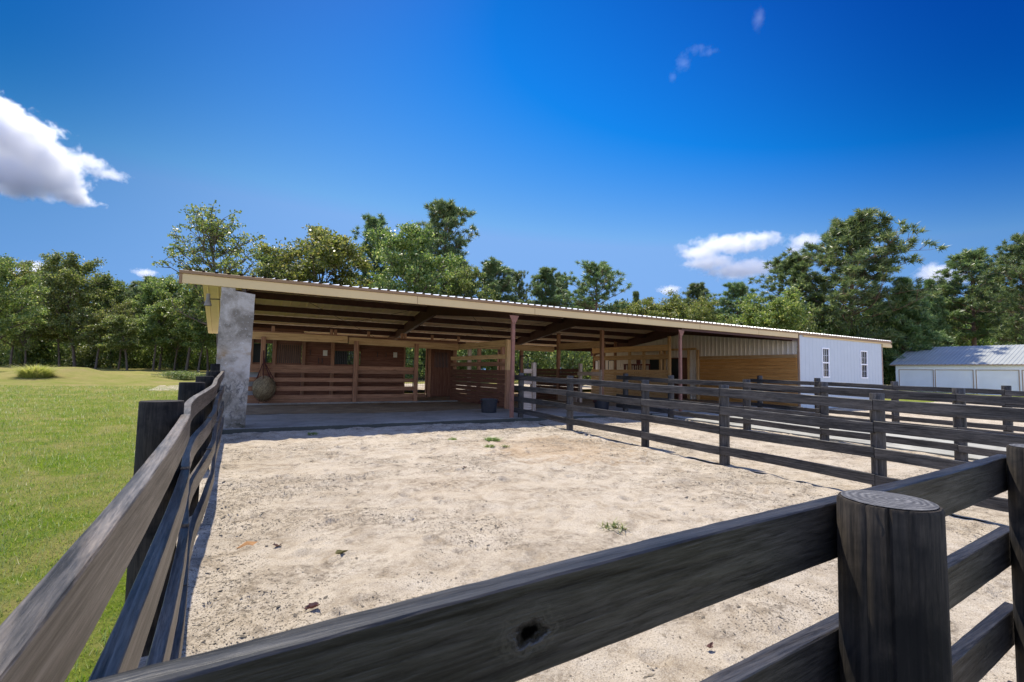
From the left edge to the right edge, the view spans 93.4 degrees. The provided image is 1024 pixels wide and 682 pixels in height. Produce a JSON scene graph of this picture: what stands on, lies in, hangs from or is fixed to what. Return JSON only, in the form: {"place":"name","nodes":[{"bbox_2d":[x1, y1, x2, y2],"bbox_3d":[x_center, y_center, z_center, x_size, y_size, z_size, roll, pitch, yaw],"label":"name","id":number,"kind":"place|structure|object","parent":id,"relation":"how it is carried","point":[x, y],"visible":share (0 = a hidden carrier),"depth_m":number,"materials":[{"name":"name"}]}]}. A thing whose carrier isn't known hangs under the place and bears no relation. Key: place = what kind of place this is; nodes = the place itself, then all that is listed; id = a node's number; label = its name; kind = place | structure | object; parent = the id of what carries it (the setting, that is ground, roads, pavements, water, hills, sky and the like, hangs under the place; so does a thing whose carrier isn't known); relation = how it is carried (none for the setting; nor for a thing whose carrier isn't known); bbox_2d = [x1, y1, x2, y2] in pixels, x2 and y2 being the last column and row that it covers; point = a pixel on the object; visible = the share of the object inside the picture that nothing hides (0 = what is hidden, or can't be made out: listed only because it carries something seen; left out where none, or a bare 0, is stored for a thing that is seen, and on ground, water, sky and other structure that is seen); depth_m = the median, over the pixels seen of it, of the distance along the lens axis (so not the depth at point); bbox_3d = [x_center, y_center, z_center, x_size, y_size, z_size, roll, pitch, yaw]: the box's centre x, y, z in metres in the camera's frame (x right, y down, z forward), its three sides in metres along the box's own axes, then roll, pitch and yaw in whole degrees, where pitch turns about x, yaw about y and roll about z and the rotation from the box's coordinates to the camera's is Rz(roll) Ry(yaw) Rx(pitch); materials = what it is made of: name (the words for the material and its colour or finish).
{"place":"outdoors","nodes":[
{"label":"outdoors","id":0,"kind":"place"},
{"bbox_2d":[0,384,178,681],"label":"grass","id":1,"kind":"structure","parent":0,"point":[126,437],"depth_m":7.13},
{"bbox_2d":[150,383,591,389],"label":"sand lane","id":2,"kind":"structure","parent":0,"point":[421,386],"depth_m":30.30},
{"bbox_2d":[246,392,729,414],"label":"dirt floor","id":3,"kind":"structure","parent":0,"point":[341,408],"depth_m":16.47,"materials":[{"name":"soil"}]},
{"bbox_2d":[250,327,452,396],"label":"stall back wall","id":4,"kind":"structure","parent":3,"relation":"on","point":[438,366],"depth_m":21.69,"materials":[{"name":"brown wood"}]},
{"bbox_2d":[276,344,301,362],"bbox_3d":[-9.500,0.541,20.551,0.980,0.800,0.110,3,-4,-30],"label":"stall door","id":5,"kind":"structure","parent":4,"relation":"in","point":[285,353],"depth_m":20.53,"materials":[{"name":"wood"}]},
{"bbox_2d":[430,349,450,395],"bbox_3d":[-3.528,1.533,23.880,1.010,2.380,0.095,3,-4,-30],"label":"stall door","id":6,"kind":"structure","parent":4,"relation":"in","point":[440,358],"depth_m":23.84,"materials":[{"name":"brown wood"}]},
{"bbox_2d":[247,400,457,404],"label":"kerb","id":7,"kind":"structure","parent":3,"relation":"on","point":[351,402],"depth_m":17.87,"materials":[{"name":"concrete"}]},
{"bbox_2d":[247,326,459,402],"bbox_3d":[-5.938,0.994,18.246,8.610,2.770,0.280,3,-4,-30],"label":"stall front","id":8,"kind":"object","parent":3,"relation":"on","point":[355,369],"visible":0.84,"depth_m":18.05,"materials":[{"name":"brown wood"}]},
{"bbox_2d":[252,350,276,401],"bbox_3d":[-8.404,1.194,16.390,0.777,1.758,0.707,3,-4,-30],"label":"hay net","id":9,"kind":"object","parent":8,"relation":"hanging from","point":[263,388],"visible":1,"depth_m":16.20,"materials":[{"name":"plant"}]},
{"bbox_2d":[450,339,510,408],"bbox_3d":[-1.382,1.295,19.229,0.230,2.460,5.140,3,-4,-30],"label":"stall partition","id":10,"kind":"object","parent":3,"relation":"on","point":[474,378],"visible":0.9,"depth_m":18.76,"materials":[{"name":"brown wood"}]},
{"bbox_2d":[530,330,603,401],"bbox_3d":[2.349,1.210,22.419,0.210,3.170,5.620,3,-4,-30],"label":"stall partition","id":11,"kind":"object","parent":3,"relation":"on","point":[558,372],"visible":0.52,"depth_m":22.04,"materials":[{"name":"brown wood"}]},
{"bbox_2d":[591,336,670,397],"bbox_3d":[6.612,1.545,27.478,0.350,3.300,6.305,3,-4,-30],"label":"stall partition","id":12,"kind":"object","parent":3,"relation":"on","point":[609,375],"visible":0.5,"depth_m":26.92,"materials":[{"name":"brown wood"}]},
{"bbox_2d":[0,366,1023,681],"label":"ground","id":13,"kind":"structure","parent":0,"point":[120,378],"depth_m":6.86,"materials":[{"name":"plant"}]},
{"bbox_2d":[0,334,43,366],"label":"undergrowth shrub","id":14,"kind":"object","parent":13,"relation":"on","point":[17,359],"visible":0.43,"depth_m":48.91,"materials":[{"name":"green plant"}]},
{"bbox_2d":[0,309,51,366],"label":"slim tree","id":15,"kind":"object","parent":13,"relation":"on","point":[24,342],"visible":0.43,"depth_m":45.94,"materials":[{"name":"plant"}]},
{"bbox_2d":[0,253,52,342],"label":"oak tree","id":16,"kind":"object","parent":13,"relation":"on","point":[15,322],"visible":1,"depth_m":34.57,"materials":[{"name":"green plant"}]},
{"bbox_2d":[0,260,56,366],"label":"oak tree","id":17,"kind":"object","parent":13,"relation":"on","point":[20,274],"visible":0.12,"depth_m":46.14,"materials":[{"name":"green plant"}]},
{"bbox_2d":[6,332,63,366],"bbox_3d":[-49.929,0.256,51.615,5.777,5.390,5.841,4,-5,-42],"label":"undergrowth shrub","id":18,"kind":"object","parent":13,"relation":"on","point":[40,352],"visible":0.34,"depth_m":50.33,"materials":[{"name":"green plant"}]},
{"bbox_2d":[7,364,63,377],"bbox_3d":[-25.024,1.545,25.358,3.200,0.830,3.173,3,-4,-30],"label":"tall grass mound","id":19,"kind":"object","parent":13,"relation":"on","point":[26,371],"depth_m":25.02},
{"bbox_2d":[19,336,65,366],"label":"undergrowth shrub","id":20,"kind":"object","parent":13,"relation":"on","point":[41,358],"visible":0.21,"depth_m":50.52,"materials":[{"name":"green plant"}]},
{"bbox_2d":[30,295,85,366],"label":"slim tree","id":21,"kind":"object","parent":13,"relation":"on","point":[50,336],"visible":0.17,"depth_m":47.52,"materials":[{"name":"plant"}]},
{"bbox_2d":[13,249,118,366],"bbox_3d":[-41.918,-2.889,46.132,8.011,11.440,8.203,-1,-4,34],"label":"oak tree","id":22,"kind":"object","parent":13,"relation":"on","point":[68,271],"visible":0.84,"depth_m":45.54,"materials":[{"name":"green plant"}]},
{"bbox_2d":[42,329,99,366],"bbox_3d":[-46.771,0.510,51.815,7.638,4.945,5.221,0,-4,22],"label":"undergrowth shrub","id":23,"kind":"object","parent":13,"relation":"on","point":[61,352],"visible":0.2,"depth_m":50.20,"materials":[{"name":"green plant"}]},
{"bbox_2d":[53,340,117,367],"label":"undergrowth shrub","id":24,"kind":"object","parent":13,"relation":"on","point":[86,360],"visible":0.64,"depth_m":48.79,"materials":[{"name":"green plant"}]},
{"bbox_2d":[72,312,116,368],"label":"slim tree","id":25,"kind":"object","parent":13,"relation":"on","point":[95,327],"visible":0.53,"depth_m":45.22,"materials":[{"name":"plant"}]},
{"bbox_2d":[78,272,142,367],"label":"oak tree","id":26,"kind":"object","parent":13,"relation":"on","point":[120,297],"visible":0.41,"depth_m":49.88,"materials":[{"name":"green plant"}]},
{"bbox_2d":[0,364,224,681],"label":"board fence","id":27,"kind":"object","parent":13,"relation":"on","point":[138,526],"visible":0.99,"depth_m":1.29,"materials":[{"name":"wood"}]},
{"bbox_2d":[93,299,144,368],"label":"slim tree","id":28,"kind":"object","parent":13,"relation":"on","point":[119,311],"visible":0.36,"depth_m":46.62,"materials":[{"name":"plant"}]},
{"bbox_2d":[93,314,152,369],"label":"slim tree","id":29,"kind":"object","parent":13,"relation":"on","point":[116,321],"visible":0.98,"depth_m":44.09,"materials":[{"name":"plant"}]},
{"bbox_2d":[99,338,157,368],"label":"undergrowth shrub","id":30,"kind":"object","parent":13,"relation":"on","point":[132,356],"visible":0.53,"depth_m":49.73,"materials":[{"name":"green plant"}]},
{"bbox_2d":[112,345,168,368],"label":"undergrowth shrub","id":31,"kind":"object","parent":13,"relation":"on","point":[145,360],"visible":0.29,"depth_m":51.55,"materials":[{"name":"green plant"}]},
{"bbox_2d":[122,276,164,314],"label":"pine tree","id":32,"kind":"object","parent":13,"relation":"on","point":[134,289],"visible":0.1,"depth_m":57.60,"materials":[{"name":"green plant"}]},
{"bbox_2d":[134,301,180,369],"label":"slim tree","id":33,"kind":"object","parent":13,"relation":"on","point":[155,315],"visible":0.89,"depth_m":45.68,"materials":[{"name":"plant"}]},
{"bbox_2d":[126,274,189,368],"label":"oak tree","id":34,"kind":"object","parent":13,"relation":"on","point":[159,290],"visible":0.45,"depth_m":48.81,"materials":[{"name":"green plant"}]},
{"bbox_2d":[147,325,198,369],"bbox_3d":[-34.752,0.465,50.680,4.986,5.426,5.042,2,-4,-10],"label":"undergrowth shrub","id":35,"kind":"object","parent":13,"relation":"on","point":[170,353],"visible":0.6,"depth_m":49.78,"materials":[{"name":"green plant"}]},
{"bbox_2d":[158,295,187,369],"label":"slim tree","id":36,"kind":"object","parent":13,"relation":"on","point":[177,342],"visible":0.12,"depth_m":47.82,"materials":[{"name":"plant"}]},
{"bbox_2d":[150,370,201,379],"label":"bush","id":37,"kind":"object","parent":13,"relation":"on","point":[182,375],"visible":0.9,"depth_m":29.44,"materials":[{"name":"green plant"}]},
{"bbox_2d":[153,283,205,370],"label":"oak tree","id":38,"kind":"object","parent":13,"relation":"on","point":[179,331],"visible":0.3,"depth_m":45.53,"materials":[{"name":"green plant"}]},
{"bbox_2d":[176,296,214,370],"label":"slim tree","id":39,"kind":"object","parent":13,"relation":"on","point":[207,355],"visible":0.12,"depth_m":46.27,"materials":[{"name":"plant"}]},
{"bbox_2d":[176,309,215,371],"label":"slim tree","id":40,"kind":"object","parent":13,"relation":"on","point":[198,344],"visible":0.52,"depth_m":44.99,"materials":[{"name":"plant"}]},
{"bbox_2d":[179,346,216,369],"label":"undergrowth shrub","id":41,"kind":"object","parent":13,"relation":"on","point":[203,364],"visible":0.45,"depth_m":50.55,"materials":[{"name":"green plant"}]},
{"bbox_2d":[151,200,268,345],"bbox_3d":[-25.327,-4.564,41.986,10.624,15.492,8.617,-1,-4,30],"label":"oak tree","id":42,"kind":"object","parent":13,"relation":"on","point":[214,231],"visible":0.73,"depth_m":41.50,"materials":[{"name":"green plant"}]},
{"bbox_2d":[247,265,282,278],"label":"oak tree","id":43,"kind":"object","parent":13,"relation":"on","point":[263,273],"visible":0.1,"depth_m":50.53,"materials":[{"name":"green plant"}]},
{"bbox_2d":[266,343,272,362],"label":"undergrowth shrub","id":44,"kind":"object","parent":13,"relation":"on","point":[269,355],"visible":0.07,"depth_m":42.50,"materials":[{"name":"green plant"}]},
{"bbox_2d":[250,243,296,280],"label":"oak tree","id":45,"kind":"object","parent":13,"relation":"on","point":[268,259],"visible":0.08,"depth_m":52.87,"materials":[{"name":"green plant"}]},
{"bbox_2d":[246,223,385,286],"bbox_3d":[-20.720,-4.463,51.413,14.127,16.629,13.002,3,-4,-30],"label":"oak tree","id":46,"kind":"object","parent":13,"relation":"on","point":[324,250],"visible":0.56,"depth_m":49.69,"materials":[{"name":"green plant"}]},
{"bbox_2d":[345,213,398,286],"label":"pine tree","id":47,"kind":"object","parent":13,"relation":"on","point":[372,222],"visible":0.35,"depth_m":59.99,"materials":[{"name":"green plant"}]},
{"bbox_2d":[363,220,465,294],"bbox_3d":[-9.259,-3.750,47.868,10.909,15.344,11.170,2,-4,-15],"label":"oak tree","id":48,"kind":"object","parent":13,"relation":"on","point":[421,266],"visible":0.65,"depth_m":45.93,"materials":[{"name":"green plant"}]},
{"bbox_2d":[405,347,425,378],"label":"undergrowth shrub","id":49,"kind":"object","parent":13,"relation":"on","point":[409,354],"visible":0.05,"depth_m":38.76,"materials":[{"name":"green plant"}]},
{"bbox_2d":[407,347,425,378],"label":"undergrowth shrub","id":50,"kind":"object","parent":13,"relation":"on","point":[422,359],"visible":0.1,"depth_m":42.27,"materials":[{"name":"green plant"}]},
{"bbox_2d":[410,197,480,294],"bbox_3d":[-8.024,-6.348,56.708,9.176,21.506,8.976,2,-4,-18],"label":"pine tree","id":51,"kind":"object","parent":13,"relation":"on","point":[446,214],"visible":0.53,"depth_m":56.07,"materials":[{"name":"green plant"}]},
{"bbox_2d":[441,260,501,299],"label":"oak tree","id":52,"kind":"object","parent":13,"relation":"on","point":[465,284],"visible":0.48,"depth_m":50.50,"materials":[{"name":"green plant"}]},
{"bbox_2d":[457,349,493,378],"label":"undergrowth shrub","id":53,"kind":"object","parent":13,"relation":"on","point":[473,354],"visible":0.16,"depth_m":40.27,"materials":[{"name":"green plant"}]},
{"bbox_2d":[476,349,517,378],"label":"undergrowth shrub","id":54,"kind":"object","parent":13,"relation":"on","point":[492,360],"visible":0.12,"depth_m":40.61,"materials":[{"name":"green plant"}]},
{"bbox_2d":[463,256,532,352],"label":"pine tree","id":55,"kind":"object","parent":13,"relation":"on","point":[493,269],"visible":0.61,"depth_m":53.88,"materials":[{"name":"green plant"}]},
{"bbox_2d":[217,402,795,433],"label":"barn slab","id":56,"kind":"structure","parent":13,"relation":"on","point":[259,423],"depth_m":12.99,"materials":[{"name":"concrete"}]},
{"bbox_2d":[478,398,499,412],"bbox_3d":[-0.735,2.063,15.414,0.594,0.426,0.587,0,-4,14],"label":"muck bucket","id":57,"kind":"object","parent":56,"relation":"on","point":[488,405],"visible":1,"depth_m":15.20,"materials":[{"name":"plastic"}]},
{"bbox_2d":[524,362,535,410],"bbox_3d":[0.589,1.548,16.292,0.460,1.650,0.130,3,-4,-30],"label":"gate post pair","id":58,"kind":"object","parent":56,"relation":"on","point":[530,406],"visible":0.52,"depth_m":16.28},
{"bbox_2d":[179,269,891,428],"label":"horse barn","id":59,"kind":"structure","parent":56,"relation":"on","point":[238,308],"depth_m":21.29,"materials":[{"name":"wood"}]},
{"bbox_2d":[466,342,553,372],"bbox_3d":[-0.041,1.428,21.795,4.600,2.530,0.200,3,-4,-30],"label":"bay header","id":60,"kind":"object","parent":59,"relation":"attached to","point":[521,348],"visible":0.57,"depth_m":22.15,"materials":[{"name":"brown wood"}]},
{"bbox_2d":[821,348,829,377],"bbox_3d":[14.463,1.002,22.263,0.620,1.380,0.065,3,-4,-30],"label":"window","id":61,"kind":"structure","parent":59,"relation":"in","point":[825,351],"depth_m":22.29,"materials":[{"name":"white glass"}]},
{"bbox_2d":[860,350,867,377],"bbox_3d":[17.535,1.172,24.055,0.680,1.380,0.065,3,-4,-30],"label":"window","id":62,"kind":"structure","parent":59,"relation":"in","point":[863,354],"depth_m":24.08,"materials":[{"name":"white glass"}]},
{"bbox_2d":[593,400,608,409],"bbox_3d":[3.167,2.239,17.053,0.594,0.426,0.587,0,-4,14],"label":"muck bucket","id":63,"kind":"object","parent":56,"relation":"on","point":[598,404],"visible":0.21,"depth_m":16.84,"materials":[{"name":"plastic"}]},
{"bbox_2d":[504,269,535,373],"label":"pine tree","id":64,"kind":"object","parent":13,"relation":"on","point":[520,290],"visible":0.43,"depth_m":58.31,"materials":[{"name":"green plant"}]},
{"bbox_2d":[491,349,551,382],"bbox_3d":[1.557,1.178,39.953,6.748,4.940,4.613,0,-4,15],"label":"undergrowth shrub","id":65,"kind":"object","parent":13,"relation":"on","point":[531,360],"visible":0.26,"depth_m":39.68,"materials":[{"name":"green plant"}]},
{"bbox_2d":[527,266,571,307],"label":"pine tree","id":66,"kind":"object","parent":13,"relation":"on","point":[545,279],"visible":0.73,"depth_m":59.97,"materials":[{"name":"green plant"}]},
{"bbox_2d":[88,444,1023,681],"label":"board fence","id":67,"kind":"object","parent":13,"relation":"on","point":[906,583],"visible":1,"depth_m":1.03,"materials":[{"name":"wood"}]},
{"bbox_2d":[525,350,592,385],"bbox_3d":[3.897,1.172,38.600,6.871,5.015,4.697,0,-4,8],"label":"undergrowth shrub","id":68,"kind":"object","parent":13,"relation":"on","point":[567,358],"visible":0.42,"depth_m":37.67,"materials":[{"name":"green plant"}]},
{"bbox_2d":[548,272,575,307],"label":"pine tree","id":69,"kind":"object","parent":13,"relation":"on","point":[565,285],"visible":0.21,"depth_m":63.10,"materials":[{"name":"green plant"}]},
{"bbox_2d":[570,351,592,378],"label":"undergrowth shrub","id":70,"kind":"object","parent":13,"relation":"on","point":[587,377],"visible":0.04,"depth_m":42.92,"materials":[{"name":"green plant"}]},
{"bbox_2d":[555,260,632,312],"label":"pine tree","id":71,"kind":"object","parent":13,"relation":"on","point":[597,272],"visible":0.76,"depth_m":51.86,"materials":[{"name":"green plant"}]},
{"bbox_2d":[620,297,680,317],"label":"oak tree","id":72,"kind":"object","parent":13,"relation":"on","point":[661,308],"visible":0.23,"depth_m":54.39,"materials":[{"name":"green plant"}]},
{"bbox_2d":[661,289,735,323],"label":"oak tree","id":73,"kind":"object","parent":13,"relation":"on","point":[686,312],"visible":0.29,"depth_m":53.55,"materials":[{"name":"green plant"}]},
{"bbox_2d":[679,281,720,322],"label":"pine tree","id":74,"kind":"object","parent":13,"relation":"on","point":[696,290],"visible":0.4,"depth_m":63.93,"materials":[{"name":"green plant"}]},
{"bbox_2d":[707,281,759,325],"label":"tree","id":75,"kind":"object","parent":13,"relation":"on","point":[737,290],"visible":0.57,"depth_m":58.23,"materials":[{"name":"green plant"}]},
{"bbox_2d":[716,283,816,351],"bbox_3d":[27.217,-0.428,49.716,11.505,10.829,10.129,-2,-5,38],"label":"oak tree","id":76,"kind":"object","parent":13,"relation":"on","point":[781,312],"visible":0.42,"depth_m":48.53,"materials":[{"name":"green plant"}]},
{"bbox_2d":[514,373,1023,512],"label":"board fence","id":77,"kind":"object","parent":13,"relation":"on","point":[877,427],"visible":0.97,"depth_m":7.10,"materials":[{"name":"wood"}]},
{"bbox_2d":[529,416,1008,526],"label":"sandy ground","id":78,"kind":"structure","parent":13,"relation":"on","point":[894,469],"depth_m":9.07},
{"bbox_2d":[747,252,833,327],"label":"oak tree","id":79,"kind":"object","parent":13,"relation":"on","point":[798,269],"visible":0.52,"depth_m":57.85,"materials":[{"name":"green plant"}]},
{"bbox_2d":[768,303,832,333],"bbox_3d":[29.654,0.318,52.478,7.938,9.762,5.426,1,-4,4],"label":"undergrowth shrub","id":80,"kind":"object","parent":13,"relation":"on","point":[809,329],"visible":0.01,"depth_m":50.94,"materials":[{"name":"green plant"}]},
{"bbox_2d":[616,373,1023,461],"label":"board fence","id":81,"kind":"object","parent":13,"relation":"on","point":[962,450],"visible":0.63,"depth_m":11.03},
{"bbox_2d":[652,412,1005,460],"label":"drive","id":82,"kind":"structure","parent":13,"relation":"on","point":[949,453],"depth_m":11.69,"materials":[{"name":"concrete"}]},
{"bbox_2d":[804,312,874,336],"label":"undergrowth shrub","id":83,"kind":"object","parent":13,"relation":"on","point":[822,329],"visible":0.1,"depth_m":53.36,"materials":[{"name":"green plant"}]},
{"bbox_2d":[827,317,894,366],"bbox_3d":[38.599,1.204,54.610,7.007,8.619,4.789,-1,-4,26],"label":"undergrowth shrub","id":84,"kind":"object","parent":13,"relation":"on","point":[856,331],"visible":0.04,"depth_m":53.26,"materials":[{"name":"green plant"}]},
{"bbox_2d":[779,207,951,351],"bbox_3d":[38.627,-4.699,54.925,15.622,20.603,16.316,1,-4,3],"label":"oak tree","id":85,"kind":"object","parent":13,"relation":"on","point":[855,232],"visible":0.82,"depth_m":52.79,"materials":[{"name":"green plant"}]},
{"bbox_2d":[861,292,885,318],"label":"tree","id":86,"kind":"object","parent":13,"relation":"on","point":[879,302],"visible":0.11,"depth_m":81.02,"materials":[{"name":"plant"}]},
{"bbox_2d":[853,300,907,384],"bbox_3d":[42.221,0.189,55.609,7.646,11.175,7.562,0,-4,19],"label":"undergrowth shrub","id":87,"kind":"object","parent":13,"relation":"on","point":[886,376],"visible":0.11,"depth_m":54.54,"materials":[{"name":"green plant"}]},
{"bbox_2d":[750,376,1023,432],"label":"board fence","id":88,"kind":"object","parent":13,"relation":"on","point":[1007,426],"visible":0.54,"depth_m":15.21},
{"bbox_2d":[792,408,1023,433],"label":"sand yard","id":89,"kind":"structure","parent":13,"relation":"on","point":[998,422],"depth_m":17.72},
{"bbox_2d":[878,275,957,377],"bbox_3d":[44.312,-0.809,54.666,9.593,13.119,8.889,1,-4,-3],"label":"pine tree","id":90,"kind":"object","parent":13,"relation":"on","point":[912,324],"visible":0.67,"depth_m":52.92,"materials":[{"name":"green plant"}]},
{"bbox_2d":[879,279,971,348],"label":"oak tree","id":91,"kind":"object","parent":13,"relation":"on","point":[951,309],"visible":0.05,"depth_m":71.41,"materials":[{"name":"green plant"}]},
{"bbox_2d":[919,277,958,346],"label":"pine tree","id":92,"kind":"object","parent":13,"relation":"on","point":[935,309],"visible":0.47,"depth_m":65.54,"materials":[{"name":"green plant"}]},
{"bbox_2d":[890,344,1023,394],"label":"garage","id":93,"kind":"structure","parent":13,"relation":"on","point":[989,367],"depth_m":46.39,"materials":[{"name":"white metal"}]},
{"bbox_2d":[899,369,933,391],"bbox_3d":[40.878,4.041,48.800,0.080,2.330,2.890,3,-4,-30],"label":"roller door","id":94,"kind":"structure","parent":93,"relation":"in","point":[907,377],"depth_m":48.77,"materials":[{"name":"white metal"}]},
{"bbox_2d":[935,369,974,393],"bbox_3d":[42.375,3.905,46.245,0.080,2.330,2.880,3,-4,-30],"label":"roller door","id":95,"kind":"structure","parent":93,"relation":"in","point":[943,378],"depth_m":46.23,"materials":[{"name":"white metal"}]},
{"bbox_2d":[975,370,1019,394],"bbox_3d":[43.906,3.765,43.634,0.080,2.330,2.900,3,-4,-30],"label":"roller door","id":96,"kind":"structure","parent":93,"relation":"in","point":[985,379],"depth_m":43.68,"materials":[{"name":"white metal"}]},
{"bbox_2d":[930,245,1023,345],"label":"oak tree","id":97,"kind":"object","parent":13,"relation":"on","point":[968,261],"visible":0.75,"depth_m":67.72,"materials":[{"name":"green plant"}]},
{"bbox_2d":[962,325,1007,345],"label":"undergrowth shrub","id":98,"kind":"object","parent":13,"relation":"on","point":[988,342],"visible":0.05,"depth_m":72.39,"materials":[{"name":"green plant"}]},
{"bbox_2d":[964,232,1023,344],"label":"oak tree","id":99,"kind":"object","parent":13,"relation":"on","point":[1012,265],"visible":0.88,"depth_m":60.94,"materials":[{"name":"green plant"}]},
{"bbox_2d":[0,0,1023,369],"label":"sky","id":100,"kind":"structure","parent":0,"point":[671,144],"materials":[{"name":"blue"}]},
{"bbox_2d":[138,421,1016,681],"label":"paddock sand","id":101,"kind":"structure","parent":0,"point":[379,548],"depth_m":4.68,"materials":[{"name":"sand"}]},
{"bbox_2d":[181,418,1011,680],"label":"debris","id":102,"kind":"object","parent":101,"relation":"on","point":[326,596],"visible":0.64,"depth_m":4.99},
{"bbox_2d":[595,518,628,532],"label":"weed","id":103,"kind":"object","parent":101,"relation":"on","point":[613,525],"visible":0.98,"depth_m":4.74,"materials":[{"name":"green plant"}]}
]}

